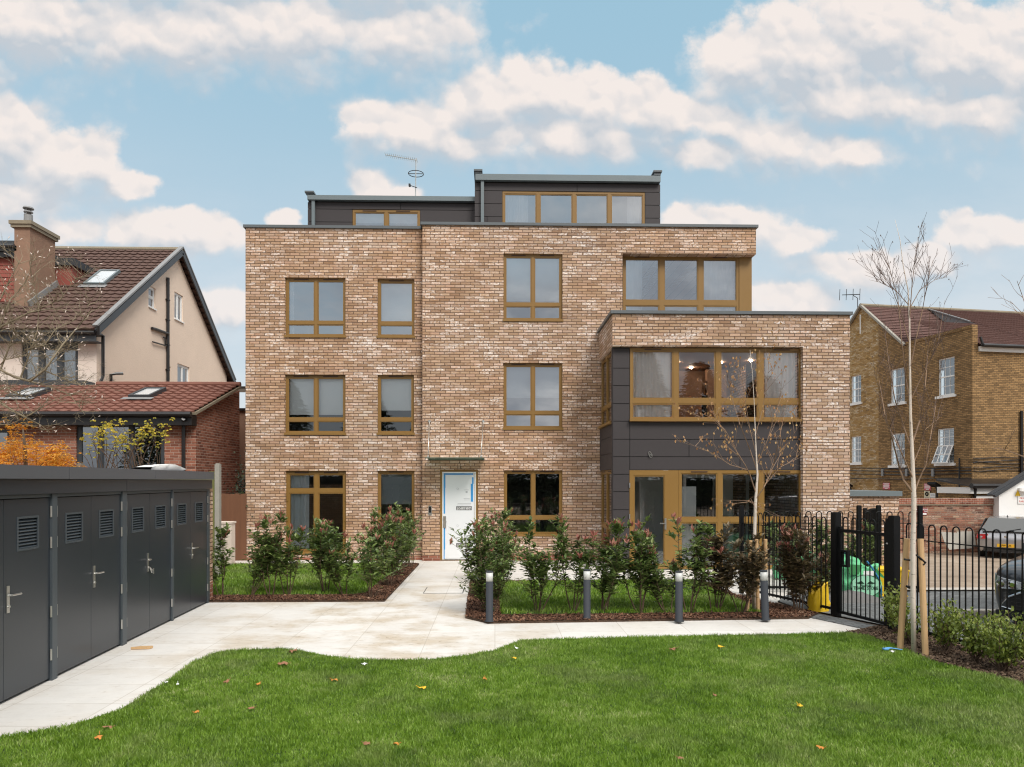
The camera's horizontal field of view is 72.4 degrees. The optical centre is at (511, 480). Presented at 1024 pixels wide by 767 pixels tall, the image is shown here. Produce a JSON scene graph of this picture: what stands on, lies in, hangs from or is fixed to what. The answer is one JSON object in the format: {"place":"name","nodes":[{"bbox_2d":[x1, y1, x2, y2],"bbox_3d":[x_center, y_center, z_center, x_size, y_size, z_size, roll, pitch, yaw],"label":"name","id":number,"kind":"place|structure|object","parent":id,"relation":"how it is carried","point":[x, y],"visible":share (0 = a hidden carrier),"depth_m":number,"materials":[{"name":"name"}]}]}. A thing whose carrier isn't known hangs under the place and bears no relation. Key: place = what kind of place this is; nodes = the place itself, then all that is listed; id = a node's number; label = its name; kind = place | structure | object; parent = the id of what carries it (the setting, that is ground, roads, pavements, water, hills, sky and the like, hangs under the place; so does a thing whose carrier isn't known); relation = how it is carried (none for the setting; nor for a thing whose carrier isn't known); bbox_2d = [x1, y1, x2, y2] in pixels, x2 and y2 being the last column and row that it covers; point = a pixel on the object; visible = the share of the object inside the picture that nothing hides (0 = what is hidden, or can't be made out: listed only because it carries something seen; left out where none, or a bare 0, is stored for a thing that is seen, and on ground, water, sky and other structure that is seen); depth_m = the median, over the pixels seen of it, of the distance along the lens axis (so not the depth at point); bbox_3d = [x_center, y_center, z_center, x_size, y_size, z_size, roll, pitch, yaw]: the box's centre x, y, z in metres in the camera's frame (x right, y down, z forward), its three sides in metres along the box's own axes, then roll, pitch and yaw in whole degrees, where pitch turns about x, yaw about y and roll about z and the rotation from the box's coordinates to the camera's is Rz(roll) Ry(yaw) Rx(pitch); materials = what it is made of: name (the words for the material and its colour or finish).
{"place":"outdoors","nodes":[
{"label":"outdoors","id":0,"kind":"place"},
{"bbox_2d":[0,206,244,493],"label":"pebbledash house","id":1,"kind":"structure","parent":0,"point":[154,345],"depth_m":22.90,"materials":[{"name":"white paint"}]},
{"bbox_2d":[23,344,77,379],"bbox_3d":[-14.952,-3.980,22.717,1.839,1.744,0.252,0,0,-1],"label":"window","id":2,"kind":"structure","parent":1,"relation":"in","point":[65,356],"depth_m":22.76,"materials":[{"name":"glass"}]},
{"bbox_2d":[77,426,163,468],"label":"patio door","id":3,"kind":"structure","parent":1,"relation":"in","point":[80,429],"depth_m":21.28,"materials":[{"name":"glass"}]},
{"bbox_2d":[240,408,244,493],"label":"rendered outbuilding","id":4,"kind":"structure","parent":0,"point":[242,435],"depth_m":23.78,"materials":[{"name":"beige paint"}]},
{"bbox_2d":[213,561,398,594],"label":"lawn","id":5,"kind":"structure","parent":0,"point":[296,586],"depth_m":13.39,"materials":[{"name":"green plant"}]},
{"bbox_2d":[262,525,311,594],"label":"photinia shrub","id":6,"kind":"object","parent":5,"relation":"on","point":[288,555],"visible":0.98,"depth_m":12.83,"materials":[{"name":"green plant"}]},
{"bbox_2d":[299,516,348,591],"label":"photinia shrub","id":7,"kind":"object","parent":5,"relation":"on","point":[316,542],"visible":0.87,"depth_m":12.88,"materials":[{"name":"green plant"}]},
{"bbox_2d":[209,562,418,602],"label":"bark mulch","id":8,"kind":"object","parent":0,"point":[389,588],"visible":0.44,"depth_m":12.77,"materials":[{"name":"brown wood"}]},
{"bbox_2d":[211,522,235,595],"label":"photinia shrub","id":9,"kind":"object","parent":8,"relation":"on","point":[222,534],"visible":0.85,"depth_m":12.70,"materials":[{"name":"green plant"}]},
{"bbox_2d":[240,533,283,594],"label":"photinia shrub","id":10,"kind":"object","parent":8,"relation":"on","point":[251,569],"visible":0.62,"depth_m":12.91,"materials":[{"name":"green plant"}]},
{"bbox_2d":[247,510,293,594],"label":"photinia shrub","id":11,"kind":"object","parent":8,"relation":"on","point":[266,522],"visible":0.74,"depth_m":12.88,"materials":[{"name":"green plant"}]},
{"bbox_2d":[321,536,360,594],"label":"photinia shrub","id":12,"kind":"object","parent":8,"relation":"on","point":[333,569],"visible":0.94,"depth_m":12.89,"materials":[{"name":"green plant"}]},
{"bbox_2d":[346,532,402,596],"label":"photinia shrub","id":13,"kind":"object","parent":8,"relation":"on","point":[370,566],"visible":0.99,"depth_m":12.59,"materials":[{"name":"green plant"}]},
{"bbox_2d":[360,506,420,585],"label":"photinia shrub","id":14,"kind":"object","parent":8,"relation":"on","point":[380,526],"visible":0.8,"depth_m":13.94,"materials":[{"name":"green plant"}]},
{"bbox_2d":[375,506,421,574],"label":"photinia shrub","id":15,"kind":"object","parent":8,"relation":"on","point":[396,518],"visible":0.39,"depth_m":15.44,"materials":[{"name":"green plant"}]},
{"bbox_2d":[0,560,861,735],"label":"paved path","id":16,"kind":"structure","parent":0,"point":[408,618],"depth_m":9.81,"materials":[{"name":"beige concrete"}]},
{"bbox_2d":[0,464,213,701],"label":"bin store","id":17,"kind":"structure","parent":16,"relation":"on","point":[83,550],"depth_m":8.30,"materials":[{"name":"grey metal"}]},
{"bbox_2d":[0,500,2,701],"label":"steel door","id":18,"kind":"structure","parent":17,"relation":"in","point":[1,501],"depth_m":6.69,"materials":[{"name":"grey metal"}]},
{"bbox_2d":[3,498,51,700],"bbox_3d":[-4.907,1.148,7.111,0.114,1.925,0.782,0,0,-5],"label":"steel door","id":19,"kind":"structure","parent":17,"relation":"in","point":[27,541],"depth_m":7.08,"materials":[{"name":"grey metal"}]},
{"bbox_2d":[57,496,90,673],"bbox_3d":[-4.995,1.148,7.956,0.073,1.925,0.752,0,0,-5],"label":"steel door","id":20,"kind":"structure","parent":17,"relation":"in","point":[73,513],"depth_m":7.95,"materials":[{"name":"grey metal"}]},
{"bbox_2d":[91,495,121,657],"bbox_3d":[-5.036,1.148,8.710,0.114,1.925,0.746,0,0,-5],"label":"steel door","id":21,"kind":"structure","parent":17,"relation":"in","point":[105,510],"depth_m":8.68,"materials":[{"name":"grey metal"}]},
{"bbox_2d":[127,494,151,639],"bbox_3d":[-5.102,1.148,9.553,0.114,1.925,0.733,0,0,-5],"label":"steel door","id":22,"kind":"structure","parent":17,"relation":"in","point":[138,559],"depth_m":9.57,"materials":[{"name":"grey metal"}]},
{"bbox_2d":[149,493,171,629],"bbox_3d":[-5.183,1.148,10.303,0.073,1.925,0.761,0,0,-5],"label":"steel door","id":23,"kind":"structure","parent":17,"relation":"in","point":[160,522],"depth_m":10.30,"materials":[{"name":"grey metal"}]},
{"bbox_2d":[174,492,189,616],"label":"steel door","id":24,"kind":"structure","parent":17,"relation":"in","point":[181,500],"depth_m":11.12,"materials":[{"name":"grey metal"}]},
{"bbox_2d":[190,491,207,609],"bbox_3d":[-5.286,1.148,11.849,0.114,1.925,0.773,0,0,-5],"label":"steel door","id":25,"kind":"structure","parent":17,"relation":"in","point":[198,500],"depth_m":11.82,"materials":[{"name":"grey metal"}]},
{"bbox_2d":[221,493,246,560],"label":"board gate","id":26,"kind":"structure","parent":16,"relation":"on","point":[233,507],"depth_m":18.76,"materials":[{"name":"brown wood"}]},
{"bbox_2d":[243,169,852,568],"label":"apartment building","id":27,"kind":"structure","parent":16,"relation":"on","point":[566,338],"depth_m":18.81,"materials":[{"name":"beige brick"}]},
{"bbox_2d":[284,278,345,337],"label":"window","id":28,"kind":"structure","parent":27,"relation":"in","point":[315,307],"depth_m":19.97,"materials":[{"name":"brown metal"}]},
{"bbox_2d":[284,375,345,434],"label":"window","id":29,"kind":"structure","parent":27,"relation":"in","point":[315,404],"depth_m":19.04,"materials":[{"name":"glass"}]},
{"bbox_2d":[286,471,345,553],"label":"french door","id":30,"kind":"structure","parent":27,"relation":"in","point":[319,494],"depth_m":19.03,"materials":[{"name":"brown metal"}]},
{"bbox_2d":[353,210,419,225],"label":"window","id":31,"kind":"structure","parent":27,"relation":"in","point":[360,217],"depth_m":20.56,"materials":[{"name":"glass"}]},
{"bbox_2d":[377,280,414,337],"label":"window","id":32,"kind":"structure","parent":27,"relation":"in","point":[395,297],"depth_m":19.09,"materials":[{"name":"glass"}]},
{"bbox_2d":[377,375,414,434],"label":"window","id":33,"kind":"structure","parent":27,"relation":"in","point":[395,392],"depth_m":19.09,"materials":[{"name":"brown metal"}]},
{"bbox_2d":[378,471,413,535],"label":"window","id":34,"kind":"structure","parent":27,"relation":"in","point":[393,486],"depth_m":19.10,"materials":[{"name":"grey glass"}]},
{"bbox_2d":[443,473,473,558],"bbox_3d":[-1.435,0.945,18.773,0.834,2.332,0.105,0,0,-1],"label":"entrance door","id":35,"kind":"structure","parent":27,"relation":"in","point":[458,487],"depth_m":18.77,"materials":[{"name":"white plastic"}]},
{"bbox_2d":[503,254,562,321],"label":"window","id":36,"kind":"structure","parent":27,"relation":"in","point":[532,283],"depth_m":18.95,"materials":[{"name":"glass"}]},
{"bbox_2d":[503,363,562,429],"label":"window","id":37,"kind":"structure","parent":27,"relation":"in","point":[532,392],"depth_m":18.96,"materials":[{"name":"brown metal"}]},
{"bbox_2d":[504,470,561,535],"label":"window","id":38,"kind":"structure","parent":27,"relation":"in","point":[537,494],"depth_m":22.02,"materials":[{"name":"brown metal"}]},
{"bbox_2d":[502,191,644,223],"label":"window","id":39,"kind":"structure","parent":27,"relation":"in","point":[517,206],"depth_m":20.46,"materials":[{"name":"brown metal"}]},
{"bbox_2d":[598,351,610,428],"bbox_3d":[2.510,-2.283,17.827,0.400,1.810,1.800,0,0,-1],"label":"window","id":40,"kind":"structure","parent":27,"relation":"in","point":[606,360],"depth_m":17.85,"materials":[{"name":"brown metal"}]},
{"bbox_2d":[601,470,610,564],"bbox_3d":[2.554,0.928,17.828,0.312,2.384,1.760,0,0,-1],"label":"window","id":41,"kind":"structure","parent":27,"relation":"in","point":[607,473],"depth_m":18.62,"materials":[{"name":"brown wood"}]},
{"bbox_2d":[629,470,668,568],"bbox_3d":[3.295,0.934,16.831,0.953,2.372,0.070,0,0,-1],"label":"glazed door","id":42,"kind":"structure","parent":27,"relation":"in","point":[632,473],"depth_m":16.81,"materials":[{"name":"brown metal"}]},
{"bbox_2d":[622,256,738,310],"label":"window","id":43,"kind":"structure","parent":27,"relation":"in","point":[715,275],"depth_m":19.19,"materials":[{"name":"brown metal"}]},
{"bbox_2d":[610,348,801,421],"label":"window","id":44,"kind":"structure","parent":27,"relation":"in","point":[658,376],"depth_m":16.92,"materials":[{"name":"brown metal"}]},
{"bbox_2d":[678,470,800,568],"bbox_3d":[5.506,0.934,16.879,3.011,2.372,0.082,0,0,-1],"label":"window","id":45,"kind":"structure","parent":27,"relation":"in","point":[719,519],"depth_m":16.85,"materials":[{"name":"brown metal"}]},
{"bbox_2d":[674,571,683,621],"bbox_3d":[2.508,1.733,10.512,0.150,0.754,0.150,0,0,-1],"label":"bollard light","id":46,"kind":"object","parent":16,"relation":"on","point":[678,596],"visible":1,"depth_m":10.47,"materials":[{"name":"grey metal"}]},
{"bbox_2d":[760,570,770,620],"bbox_3d":[3.832,1.733,10.619,0.150,0.754,0.150,-3,1,-1],"label":"bollard light","id":47,"kind":"object","parent":16,"relation":"on","point":[764,595],"visible":1,"depth_m":10.57,"materials":[{"name":"grey metal"}]},
{"bbox_2d":[739,505,830,609],"bbox_3d":[4.714,1.354,12.278,0.088,1.772,2.269,0,0,-19],"label":"railing","id":48,"kind":"object","parent":16,"relation":"on","point":[741,525],"visible":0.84,"depth_m":12.30,"materials":[{"name":"black metal"}]},
{"bbox_2d":[0,630,1023,766],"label":"lawn grass","id":49,"kind":"structure","parent":0,"point":[227,738],"depth_m":6.37,"materials":[{"name":"green plant"}]},
{"bbox_2d":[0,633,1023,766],"bbox_3d":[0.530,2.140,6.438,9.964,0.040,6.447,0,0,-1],"label":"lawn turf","id":50,"kind":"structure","parent":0,"point":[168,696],"depth_m":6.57,"materials":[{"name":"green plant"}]},
{"bbox_2d":[0,0,1023,463],"label":"sky","id":51,"kind":"structure","parent":0,"point":[814,124],"materials":[{"name":"blue"}]},
{"bbox_2d":[500,581,760,614],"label":"garden lawn","id":52,"kind":"structure","parent":0,"point":[611,606],"depth_m":11.69,"materials":[{"name":"green plant"}]},
{"bbox_2d":[513,515,573,611],"bbox_3d":[0.439,1.342,11.281,0.978,1.556,1.059,0,0,-31],"label":"photinia shrub","id":53,"kind":"object","parent":52,"relation":"on","point":[532,561],"visible":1,"depth_m":11.12,"materials":[{"name":"green plant"}]},
{"bbox_2d":[546,514,604,611],"bbox_3d":[1.060,1.310,11.265,0.806,1.617,1.032,0,0,-32],"label":"photinia shrub","id":54,"kind":"object","parent":52,"relation":"on","point":[580,558],"visible":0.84,"depth_m":11.21,"materials":[{"name":"green plant"}]},
{"bbox_2d":[590,518,634,610],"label":"photinia shrub","id":55,"kind":"object","parent":52,"relation":"on","point":[609,578],"visible":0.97,"depth_m":11.22,"materials":[{"name":"green plant"}]},
{"bbox_2d":[603,515,665,612],"bbox_3d":[1.976,1.340,11.328,0.950,1.573,1.096,-6,-5,-1],"label":"photinia shrub","id":56,"kind":"object","parent":52,"relation":"on","point":[639,565],"visible":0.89,"depth_m":11.13,"materials":[{"name":"green plant"}]},
{"bbox_2d":[629,545,687,612],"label":"photinia shrub","id":57,"kind":"object","parent":52,"relation":"on","point":[656,584],"visible":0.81,"depth_m":11.15,"materials":[{"name":"green plant"}]},
{"bbox_2d":[662,512,718,611],"bbox_3d":[2.814,1.316,11.093,0.953,1.603,0.735,-1,5,-1],"label":"photinia shrub","id":58,"kind":"object","parent":52,"relation":"on","point":[690,564],"visible":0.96,"depth_m":11.08,"materials":[{"name":"green plant"}]},
{"bbox_2d":[688,521,744,610],"bbox_3d":[3.319,1.386,11.235,0.986,1.442,0.853,-6,2,-1],"label":"photinia shrub","id":59,"kind":"object","parent":52,"relation":"on","point":[723,575],"visible":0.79,"depth_m":11.21,"materials":[{"name":"green plant"}]},
{"bbox_2d":[704,529,772,611],"bbox_3d":[3.615,1.449,11.258,1.085,1.337,0.956,0,0,27],"label":"photinia shrub","id":60,"kind":"object","parent":52,"relation":"on","point":[751,572],"visible":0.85,"depth_m":11.05,"materials":[{"name":"green plant"}]},
{"bbox_2d":[465,580,817,623],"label":"planting bed soil","id":61,"kind":"structure","parent":0,"point":[632,620],"depth_m":10.67,"materials":[{"name":"brown soil"}]},
{"bbox_2d":[449,517,520,612],"bbox_3d":[-0.419,1.345,11.206,1.054,1.548,1.022,0,0,-38],"label":"photinia shrub","id":62,"kind":"object","parent":61,"relation":"on","point":[477,575],"visible":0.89,"depth_m":11.12,"materials":[{"name":"green plant"}]},
{"bbox_2d":[485,571,493,621],"bbox_3d":[-0.338,1.733,10.512,0.150,0.754,0.150,0,0,-1],"label":"bollard light","id":63,"kind":"object","parent":61,"relation":"on","point":[489,596],"visible":1,"depth_m":10.47,"materials":[{"name":"grey metal"}]},
{"bbox_2d":[583,569,590,619],"bbox_3d":[1.147,1.733,10.703,0.150,0.754,0.150,0,0,-1],"label":"bollard light","id":64,"kind":"object","parent":61,"relation":"on","point":[586,596],"visible":0.96,"depth_m":10.66,"materials":[{"name":"grey metal"}]},
{"bbox_2d":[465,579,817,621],"bbox_3d":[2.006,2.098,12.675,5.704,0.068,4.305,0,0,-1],"label":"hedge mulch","id":65,"kind":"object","parent":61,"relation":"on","point":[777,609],"visible":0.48,"depth_m":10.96,"materials":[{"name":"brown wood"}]},
{"bbox_2d":[468,507,519,573],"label":"photinia shrub","id":66,"kind":"object","parent":65,"relation":"on","point":[492,523],"visible":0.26,"depth_m":14.54,"materials":[{"name":"green plant"}]},
{"bbox_2d":[473,508,530,593],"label":"photinia shrub","id":67,"kind":"object","parent":65,"relation":"on","point":[504,515],"visible":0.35,"depth_m":12.53,"materials":[{"name":"green plant"}]},
{"bbox_2d":[664,317,836,609],"bbox_3d":[3.925,-0.173,11.332,2.738,4.678,1.373,0,0,-1],"label":"young birch","id":68,"kind":"object","parent":61,"relation":"on","point":[754,503],"visible":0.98,"depth_m":11.38,"materials":[{"name":"brown plant"}]},
{"bbox_2d":[772,523,822,609],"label":"photinia shrub","id":69,"kind":"object","parent":61,"relation":"on","point":[794,567],"visible":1,"depth_m":11.31,"materials":[{"name":"green plant"}]},
{"bbox_2d":[773,549,830,608],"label":"photinia shrub","id":70,"kind":"object","parent":61,"relation":"on","point":[810,584],"visible":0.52,"depth_m":11.56,"materials":[{"name":"green plant"}]},
{"bbox_2d":[778,590,994,632],"bbox_3d":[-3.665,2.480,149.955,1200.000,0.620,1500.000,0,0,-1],"label":"ground","id":71,"kind":"structure","parent":0,"point":[847,618],"depth_m":11.27,"materials":[{"name":"grey concrete"}]},
{"bbox_2d":[0,417,84,466],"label":"japanese maple","id":72,"kind":"object","parent":71,"relation":"on","point":[52,458],"visible":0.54,"depth_m":14.51,"materials":[{"name":"orange plant"}]},
{"bbox_2d":[0,235,121,432],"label":"magnolia tree","id":73,"kind":"object","parent":71,"relation":"on","point":[33,345],"visible":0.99,"depth_m":13.96,"materials":[{"name":"brown plant"}]},
{"bbox_2d":[76,463,220,575],"bbox_3d":[-11.657,0.878,15.325,10.442,2.524,0.130,0,0,-1],"label":"fence","id":74,"kind":"object","parent":71,"relation":"on","point":[216,484],"visible":0.11,"depth_m":15.39,"materials":[{"name":"grey wood"}]},
{"bbox_2d":[78,417,174,468],"bbox_3d":[-8.294,-0.211,15.105,2.195,2.379,0.962,0,0,-1],"label":"climbing shrub","id":75,"kind":"object","parent":74,"relation":"attached to","point":[121,436],"visible":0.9,"depth_m":15.03,"materials":[{"name":"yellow plant"}]},
{"bbox_2d":[809,519,845,585],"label":"photinia shrub","id":76,"kind":"object","parent":71,"relation":"on","point":[819,541],"visible":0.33,"depth_m":14.00,"materials":[{"name":"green plant"}]},
{"bbox_2d":[759,505,922,591],"bbox_3d":[6.306,1.360,13.458,3.191,1.776,0.070,0,0,-1],"label":"railing","id":77,"kind":"object","parent":71,"relation":"on","point":[919,516],"visible":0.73,"depth_m":13.46,"materials":[{"name":"black metal"}]},
{"bbox_2d":[850,490,901,565],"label":"coped brick wall","id":78,"kind":"structure","parent":71,"relation":"on","point":[887,501],"depth_m":17.42,"materials":[{"name":"brown brick"}]},
{"bbox_2d":[850,303,1023,497],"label":"old brick building","id":79,"kind":"structure","parent":71,"relation":"on","point":[983,368],"depth_m":32.88,"materials":[{"name":"brown brick"}]},
{"bbox_2d":[888,362,905,405],"bbox_3d":[19.648,-4.802,35.007,0.980,2.061,1.200,0,0,-10],"label":"sash window","id":80,"kind":"structure","parent":79,"relation":"in","point":[900,370],"depth_m":35.07,"materials":[{"name":"white paint"}]},
{"bbox_2d":[931,423,955,465],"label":"sash window","id":81,"kind":"structure","parent":79,"relation":"in","point":[948,433],"depth_m":32.06,"materials":[{"name":"white paint"}]},
{"bbox_2d":[935,351,955,398],"bbox_3d":[20.204,-4.804,32.002,0.980,2.050,1.151,0,0,-10],"label":"sash window","id":82,"kind":"structure","parent":79,"relation":"in","point":[948,377],"depth_m":32.07,"materials":[{"name":"white paint"}]},
{"bbox_2d":[851,627,1023,683],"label":"shrub bed","id":83,"kind":"object","parent":71,"relation":"on","point":[938,654],"visible":0.12,"depth_m":8.43,"materials":[{"name":"soil"}]},
{"bbox_2d":[880,578,909,632],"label":"griselinia shrub","id":84,"kind":"object","parent":83,"relation":"on","point":[891,600],"visible":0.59,"depth_m":9.67,"materials":[{"name":"green plant"}]},
{"bbox_2d":[897,538,909,648],"bbox_3d":[4.913,1.433,8.786,0.149,1.418,0.072,0,0,43],"label":"tree stake","id":85,"kind":"object","parent":83,"relation":"on","point":[903,597],"visible":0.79,"depth_m":8.76,"materials":[{"name":"brown wood"}]},
{"bbox_2d":[848,215,967,651],"bbox_3d":[4.897,-0.537,8.673,1.779,5.380,0.995,0,0,-21],"label":"young birch","id":86,"kind":"object","parent":83,"relation":"on","point":[913,487],"visible":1,"depth_m":8.64,"materials":[{"name":"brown plant"}]},
{"bbox_2d":[888,601,927,643],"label":"griselinia shrub","id":87,"kind":"object","parent":83,"relation":"on","point":[907,638],"visible":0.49,"depth_m":9.04,"materials":[{"name":"green plant"}]},
{"bbox_2d":[917,539,928,655],"bbox_3d":[5.063,1.431,8.623,0.074,1.427,0.253,0,0,13],"label":"tree stake","id":88,"kind":"object","parent":83,"relation":"on","point":[923,609],"visible":0.87,"depth_m":8.60,"materials":[{"name":"brown wood"}]},
{"bbox_2d":[927,598,963,653],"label":"griselinia shrub","id":89,"kind":"object","parent":83,"relation":"on","point":[943,630],"visible":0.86,"depth_m":8.58,"materials":[{"name":"green plant"}]},
{"bbox_2d":[948,607,1009,662],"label":"griselinia shrub","id":90,"kind":"object","parent":83,"relation":"on","point":[968,630],"visible":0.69,"depth_m":8.15,"materials":[{"name":"green plant"}]},
{"bbox_2d":[968,606,1023,671],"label":"griselinia shrub","id":91,"kind":"object","parent":83,"relation":"on","point":[1003,646],"visible":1,"depth_m":7.73,"materials":[{"name":"green plant"}]},
{"bbox_2d":[899,498,993,552],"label":"boundary wall","id":92,"kind":"structure","parent":71,"relation":"on","point":[962,514],"depth_m":26.91,"materials":[{"name":"red brick"}]},
{"bbox_2d":[900,523,1023,660],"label":"railing","id":93,"kind":"object","parent":71,"relation":"on","point":[966,545],"visible":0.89,"depth_m":8.73,"materials":[{"name":"black metal"}]},
{"bbox_2d":[770,591,1023,639],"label":"access road","id":94,"kind":"structure","parent":0,"point":[962,599],"depth_m":12.11,"materials":[{"name":"grey asphalt"}]},
{"bbox_2d":[807,582,830,611],"bbox_3d":[5.046,1.880,11.527,0.339,0.520,0.222,0,0,-19],"label":"sack","id":95,"kind":"object","parent":94,"relation":"on","point":[814,601],"visible":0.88,"depth_m":11.44,"materials":[{"name":"yellow plastic"}]},
{"bbox_2d":[842,554,883,597],"bbox_3d":[6.468,1.767,13.120,0.787,0.752,0.698,0,0,5],"label":"bulk bag","id":96,"kind":"object","parent":94,"relation":"on","point":[863,578],"visible":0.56,"depth_m":12.80,"materials":[{"name":"green plastic"}]},
{"bbox_2d":[831,512,899,629],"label":"entrance gate","id":97,"kind":"structure","parent":94,"relation":"on","point":[891,534],"depth_m":10.52,"materials":[{"name":"metal"}]},
{"bbox_2d":[995,543,1023,621],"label":"parked suv","id":98,"kind":"object","parent":94,"relation":"on","point":[1010,584],"visible":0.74,"depth_m":9.93,"materials":[{"name":"grey paint"}]},
{"bbox_2d":[900,552,1023,587],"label":"gravel yard","id":99,"kind":"structure","parent":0,"point":[969,568],"depth_m":21.04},
{"bbox_2d":[844,519,883,566],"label":"photinia shrub","id":100,"kind":"object","parent":99,"relation":"on","point":[872,544],"visible":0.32,"depth_m":14.13,"materials":[{"name":"green plant"}]},
{"bbox_2d":[863,505,880,566],"bbox_3d":[7.871,1.456,15.347,0.093,1.959,3.717,0,0,23],"label":"railing","id":101,"kind":"object","parent":99,"relation":"on","point":[872,511],"visible":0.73,"depth_m":14.22,"materials":[{"name":"black metal"}]},
{"bbox_2d":[976,515,1023,555],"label":"parked hatchback","id":102,"kind":"object","parent":99,"relation":"on","point":[1004,524],"visible":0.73,"depth_m":24.84,"materials":[{"name":"silver metal"}]},
{"bbox_2d":[987,471,1023,552],"bbox_3d":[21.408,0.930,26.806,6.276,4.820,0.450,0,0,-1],"label":"white garage","id":103,"kind":"structure","parent":99,"relation":"on","point":[1005,499],"depth_m":26.68,"materials":[{"name":"paint"}]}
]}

